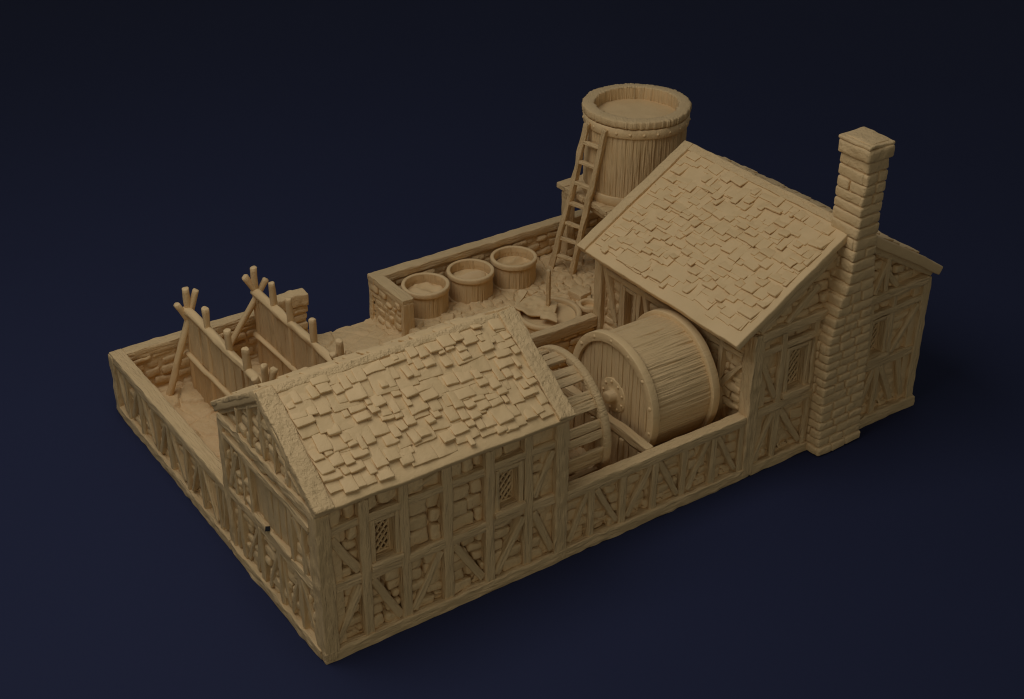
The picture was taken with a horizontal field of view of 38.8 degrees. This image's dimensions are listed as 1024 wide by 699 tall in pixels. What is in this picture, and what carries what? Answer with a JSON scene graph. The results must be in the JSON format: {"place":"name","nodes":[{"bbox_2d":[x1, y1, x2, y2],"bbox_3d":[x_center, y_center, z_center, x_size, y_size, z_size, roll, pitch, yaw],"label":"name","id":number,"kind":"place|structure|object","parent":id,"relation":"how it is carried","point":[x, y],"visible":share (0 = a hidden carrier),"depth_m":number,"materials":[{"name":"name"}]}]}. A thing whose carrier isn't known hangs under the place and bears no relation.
{"place":"outdoors","nodes":[
{"label":"outdoors","id":0,"kind":"place"},
{"bbox_2d":[210,305,575,664],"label":"house","id":1,"kind":"structure","parent":0,"point":[394,483],"depth_m":24.12,"materials":[{"name":"stone"}]},
{"bbox_2d":[369,511,403,571],"bbox_3d":[-2.116,3.026,23.643,0.623,1.602,0.396,-19,36,-29],"label":"window","id":2,"kind":"structure","parent":1,"relation":"in","point":[390,553],"depth_m":23.71,"materials":[{"name":"brown wood"}]},
{"bbox_2d":[494,460,526,519],"bbox_3d":[-0.105,2.179,24.743,0.652,1.350,0.395,-19,36,-29],"label":"window","id":3,"kind":"structure","parent":1,"relation":"in","point":[513,502],"depth_m":24.89,"materials":[{"name":"brown wood"}]},
{"bbox_2d":[0,0,1023,698],"bbox_3d":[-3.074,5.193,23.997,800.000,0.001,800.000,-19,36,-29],"label":"ground","id":4,"kind":"structure","parent":0,"point":[156,156],"depth_m":35.44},
{"bbox_2d":[577,127,942,477],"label":"house","id":5,"kind":"structure","parent":4,"relation":"on","point":[803,314],"depth_m":28.23,"materials":[{"name":"stone"}]},
{"bbox_2d":[622,286,636,325],"bbox_3d":[2.534,-0.824,30.124,0.327,1.035,0.456,-20,36,-29],"label":"window","id":6,"kind":"structure","parent":5,"relation":"in","point":[629,297],"depth_m":30.11,"materials":[{"name":"brown wood"}]},
{"bbox_2d":[781,339,811,399],"bbox_3d":[5.431,0.142,27.960,0.712,1.570,0.397,-19,36,-29],"label":"window","id":7,"kind":"structure","parent":5,"relation":"in","point":[797,384],"depth_m":28.14,"materials":[{"name":"brown wood"}]},
{"bbox_2d":[865,314,889,365],"bbox_3d":[7.265,-0.260,29.192,0.614,1.592,0.393,-19,36,-29],"label":"window","id":8,"kind":"structure","parent":5,"relation":"in","point":[876,351],"depth_m":29.27,"materials":[{"name":"brown wood"}]},
{"bbox_2d":[137,245,894,632],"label":"yard floor","id":9,"kind":"structure","parent":0,"point":[195,411],"depth_m":32.40,"materials":[{"name":"stone"}]},
{"bbox_2d":[108,349,230,548],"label":"wall","id":10,"kind":"structure","parent":9,"relation":"on","point":[191,452],"depth_m":27.90,"materials":[{"name":"stone"}]},
{"bbox_2d":[122,288,308,387],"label":"wall","id":11,"kind":"structure","parent":9,"relation":"on","point":[152,359],"depth_m":30.55,"materials":[{"name":"stone"}]},
{"bbox_2d":[166,287,277,411],"bbox_3d":[-5.494,0.587,28.624,1.532,2.550,3.991,-19,36,-29],"label":"drying rack","id":12,"kind":"object","parent":9,"relation":"on","point":[220,367],"visible":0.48,"depth_m":29.00,"materials":[{"name":"brown wood"}]},
{"bbox_2d":[231,266,351,378],"bbox_3d":[-4.446,0.161,29.431,2.176,2.479,4.094,-19,36,-29],"label":"drying rack","id":13,"kind":"object","parent":9,"relation":"on","point":[286,343],"visible":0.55,"depth_m":29.91,"materials":[{"name":"brown wood"}]},
{"bbox_2d":[401,272,449,320],"bbox_3d":[-1.948,-1.176,32.807,1.110,0.730,1.105,-19,36,-29],"label":"vat","id":14,"kind":"object","parent":9,"relation":"on","point":[434,305],"visible":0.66,"depth_m":32.50},
{"bbox_2d":[408,282,442,293],"bbox_3d":[-1.947,-1.263,32.755,0.921,0.222,0.925,-19,36,-29],"label":"hide","id":15,"kind":"object","parent":14,"relation":"in","point":[425,288],"visible":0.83,"depth_m":32.87},
{"bbox_2d":[446,258,494,304],"bbox_3d":[-0.952,-1.525,33.396,1.105,0.730,1.110,-4,31,-7],"label":"vat","id":16,"kind":"object","parent":9,"relation":"on","point":[466,291],"visible":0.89,"depth_m":33.08},
{"bbox_2d":[453,269,487,278],"bbox_3d":[-0.953,-1.667,33.315,0.921,0.344,0.929,-19,36,-29],"label":"hide","id":17,"kind":"object","parent":16,"relation":"in","point":[470,274],"visible":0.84,"depth_m":33.23},
{"bbox_2d":[367,209,602,336],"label":"wall","id":18,"kind":"structure","parent":9,"relation":"on","point":[391,301],"depth_m":33.33,"materials":[{"name":"stone"}]},
{"bbox_2d":[457,281,564,313],"bbox_3d":[0.236,-0.635,32.462,3.517,0.145,2.379,-17,35,-26],"label":"rubble","id":19,"kind":"object","parent":9,"relation":"on","point":[531,291],"visible":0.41,"depth_m":33.74,"materials":[{"name":"stone"}]},
{"bbox_2d":[490,246,536,291],"bbox_3d":[0.044,-1.868,33.972,1.110,0.730,1.105,-5,31,-8],"label":"vat","id":20,"kind":"object","parent":9,"relation":"on","point":[518,277],"visible":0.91,"depth_m":33.66},
{"bbox_2d":[497,256,530,264],"bbox_3d":[0.048,-1.946,33.931,0.930,0.195,0.922,-19,36,-29],"label":"liquid","id":21,"kind":"object","parent":20,"relation":"in","point":[513,260],"visible":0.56,"depth_m":34.14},
{"bbox_2d":[516,296,581,333],"bbox_3d":[0.815,-0.543,32.442,1.483,0.742,1.496,-19,36,-29],"label":"vat","id":22,"kind":"object","parent":9,"relation":"on","point":[567,309],"visible":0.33,"depth_m":32.27},
{"bbox_2d":[515,296,557,316],"bbox_3d":[0.546,-0.971,32.416,0.910,0.146,0.849,6,31,9],"label":"hide","id":23,"kind":"object","parent":22,"relation":"on","point":[533,306],"visible":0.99,"depth_m":32.37},
{"bbox_2d":[514,289,527,307],"bbox_3d":[0.196,-1.119,32.550,0.198,0.178,0.625,6,31,9],"label":"hide","id":24,"kind":"object","parent":23,"relation":"on","point":[522,293],"visible":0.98,"depth_m":32.69},
{"bbox_2d":[546,269,550,306],"bbox_3d":[0.806,-1.361,32.230,0.097,0.908,0.104,11,33,18],"label":"stirring pole","id":25,"kind":"object","parent":23,"relation":"on","point":[548,287],"visible":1,"depth_m":32.18,"materials":[{"name":"brown wood"}]},
{"bbox_2d":[540,311,556,322],"bbox_3d":[0.827,-0.712,31.911,0.401,0.108,0.302,7,32,11],"label":"hide","id":26,"kind":"object","parent":22,"relation":"on","point":[550,316],"visible":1,"depth_m":31.89},
{"bbox_2d":[530,312,596,370],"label":"wall","id":27,"kind":"structure","parent":9,"relation":"on","point":[568,335],"depth_m":30.80,"materials":[{"name":"stone"}]},
{"bbox_2d":[548,121,607,274],"bbox_3d":[1.525,-3.438,33.474,1.446,3.872,0.323,17,35,25],"label":"ladder","id":28,"kind":"object","parent":9,"relation":"on","point":[571,202],"visible":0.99,"depth_m":33.35,"materials":[{"name":"brown wood"}]},
{"bbox_2d":[568,285,590,300],"bbox_3d":[1.546,-1.269,33.416,0.384,0.216,0.449,-27,40,-37],"label":"stone block","id":29,"kind":"object","parent":9,"relation":"on","point":[578,293],"depth_m":33.32,"materials":[{"name":"beige stone"}]},
{"bbox_2d":[557,175,614,260],"bbox_3d":[2.799,-2.889,34.433,2.612,2.112,2.539,-19,36,-29],"label":"tower stand","id":30,"kind":"object","parent":9,"relation":"on","point":[601,210],"visible":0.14,"depth_m":34.12,"materials":[{"name":"brown wood"}]},
{"bbox_2d":[581,83,691,206],"bbox_3d":[2.826,-4.690,33.388,2.473,2.145,2.487,-19,36,-29],"label":"water tub","id":31,"kind":"object","parent":30,"relation":"on","point":[645,125],"visible":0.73,"depth_m":32.60,"materials":[{"name":"beige wood"}]},
{"bbox_2d":[578,298,593,315],"bbox_3d":[1.736,-0.894,32.715,0.524,0.349,0.525,-19,36,-29],"label":"tub","id":32,"kind":"object","parent":9,"relation":"on","point":[585,305],"visible":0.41,"depth_m":32.72,"materials":[{"name":"beige wood"}]},
{"bbox_2d":[551,370,652,465],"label":"wall","id":33,"kind":"structure","parent":9,"relation":"on","point":[627,442],"depth_m":27.59,"materials":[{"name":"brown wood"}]},
{"bbox_2d":[573,308,719,445],"bbox_3d":[2.519,0.671,28.240,1.769,2.576,2.571,-19,36,-29],"label":"tanning drum","id":34,"kind":"object","parent":9,"relation":"on","point":[654,374],"visible":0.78,"depth_m":27.49,"materials":[{"name":"beige wood"}]},
{"bbox_2d":[538,345,611,481],"bbox_3d":[0.780,1.282,27.211,1.958,2.678,2.678,-19,36,-29],"label":"wooden wheel","id":35,"kind":"object","parent":34,"relation":"attached to","point":[588,399],"visible":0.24,"depth_m":26.25,"materials":[{"name":"brown wood"}]},
{"bbox_2d":[566,412,748,557],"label":"wall","id":36,"kind":"structure","parent":9,"relation":"on","point":[614,495],"depth_m":27.00,"materials":[{"name":"stone"}]}
]}

